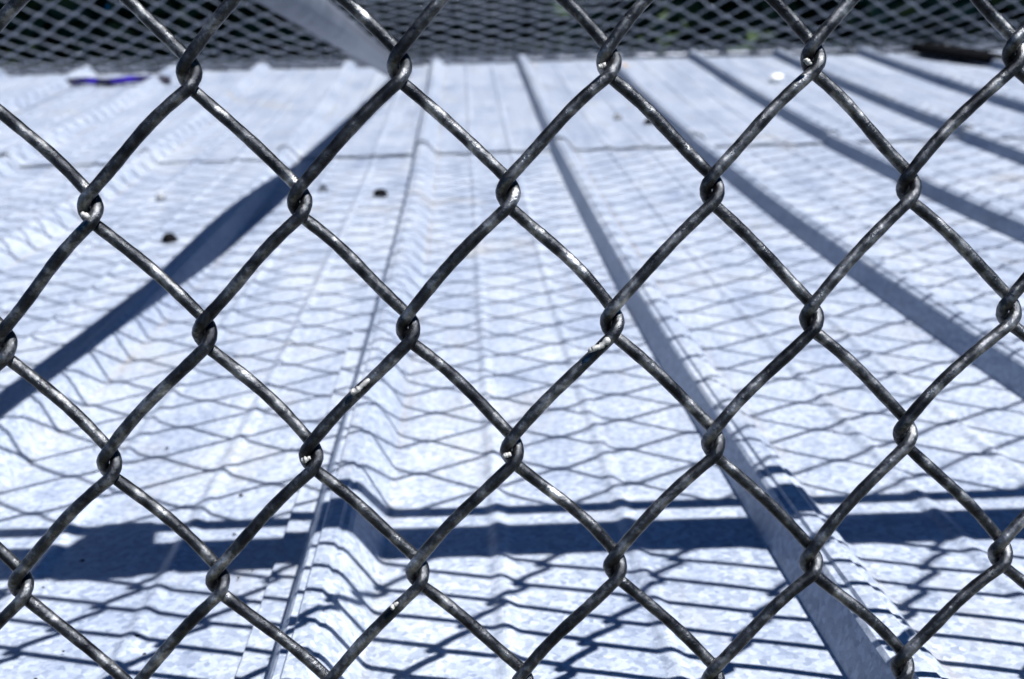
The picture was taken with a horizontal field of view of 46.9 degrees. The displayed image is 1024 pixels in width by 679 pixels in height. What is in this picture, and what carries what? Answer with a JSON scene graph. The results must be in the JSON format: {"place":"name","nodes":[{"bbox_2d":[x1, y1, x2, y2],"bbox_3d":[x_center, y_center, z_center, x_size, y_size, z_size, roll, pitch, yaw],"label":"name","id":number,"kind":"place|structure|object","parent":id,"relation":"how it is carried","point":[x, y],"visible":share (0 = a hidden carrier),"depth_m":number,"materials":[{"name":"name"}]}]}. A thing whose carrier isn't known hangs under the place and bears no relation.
{"place":"outdoors","nodes":[
{"label":"outdoors","id":0,"kind":"place"},
{"label":"ground","id":1,"kind":"structure","parent":0,"visible":0},
{"bbox_2d":[0,0,161,75],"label":"evergreen shrub","id":2,"kind":"object","parent":1,"relation":"on","point":[24,18],"visible":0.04,"depth_m":6.03,"materials":[{"name":"green plant"}]},
{"bbox_2d":[30,2,282,59],"bbox_3d":[-3.551,-2.593,6.344,6.325,8.664,7.064,-2,8,-2],"label":"evergreen tree","id":3,"kind":"object","parent":1,"relation":"on","point":[56,40],"depth_m":7.75,"materials":[{"name":"green plant"}]},
{"bbox_2d":[0,0,538,75],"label":"evergreen shrub","id":4,"kind":"object","parent":1,"relation":"on","point":[180,22],"visible":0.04,"depth_m":6.20,"materials":[{"name":"green plant"}]},
{"bbox_2d":[0,44,1023,678],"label":"metal roof","id":5,"kind":"structure","parent":1,"relation":"on","point":[400,188],"depth_m":0.93,"materials":[{"name":"grey metal"}]},
{"bbox_2d":[66,75,171,85],"bbox_3d":[-1.034,-0.675,3.084,0.281,0.025,0.047,-2,8,-5],"label":"plastic strip","id":6,"kind":"object","parent":5,"relation":"on","point":[112,81],"visible":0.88,"depth_m":3.08,"materials":[{"name":"blue plastic"}]},
{"bbox_2d":[31,419,793,678],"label":"grit","id":7,"kind":"object","parent":5,"relation":"on","point":[82,560],"visible":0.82,"depth_m":0.62,"materials":[{"name":"black"}]},
{"bbox_2d":[0,0,1023,77],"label":"fence","id":8,"kind":"object","parent":5,"relation":"on","point":[328,21],"visible":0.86,"depth_m":3.10,"materials":[{"name":"metal"}]},
{"bbox_2d":[769,74,784,83],"bbox_3d":[0.641,-0.630,2.860,0.039,0.026,0.034,-2,8,-2],"label":"white stone","id":9,"kind":"object","parent":5,"relation":"on","point":[776,78],"visible":0.98,"depth_m":2.85,"materials":[{"name":"white stone"}]},
{"bbox_2d":[908,42,1001,64],"bbox_3d":[1.219,-0.761,3.163,0.090,0.109,0.376,-6,9,-25],"label":"rubber strip","id":10,"kind":"object","parent":5,"relation":"on","point":[965,53],"visible":0.7,"depth_m":3.17,"materials":[{"name":"black rubber"}]},
{"bbox_2d":[0,0,1023,678],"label":"chain link fence","id":11,"kind":"object","parent":1,"relation":"on","point":[508,194],"visible":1,"depth_m":0.40,"materials":[{"name":"metal"}]},
{"bbox_2d":[330,0,936,67],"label":"evergreen shrub","id":12,"kind":"object","parent":1,"relation":"on","point":[694,7],"visible":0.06,"depth_m":5.99,"materials":[{"name":"green plant"}]},
{"bbox_2d":[723,0,1023,55],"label":"evergreen shrub","id":13,"kind":"object","parent":1,"relation":"on","point":[958,5],"visible":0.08,"depth_m":6.31,"materials":[{"name":"green plant"}]}
]}

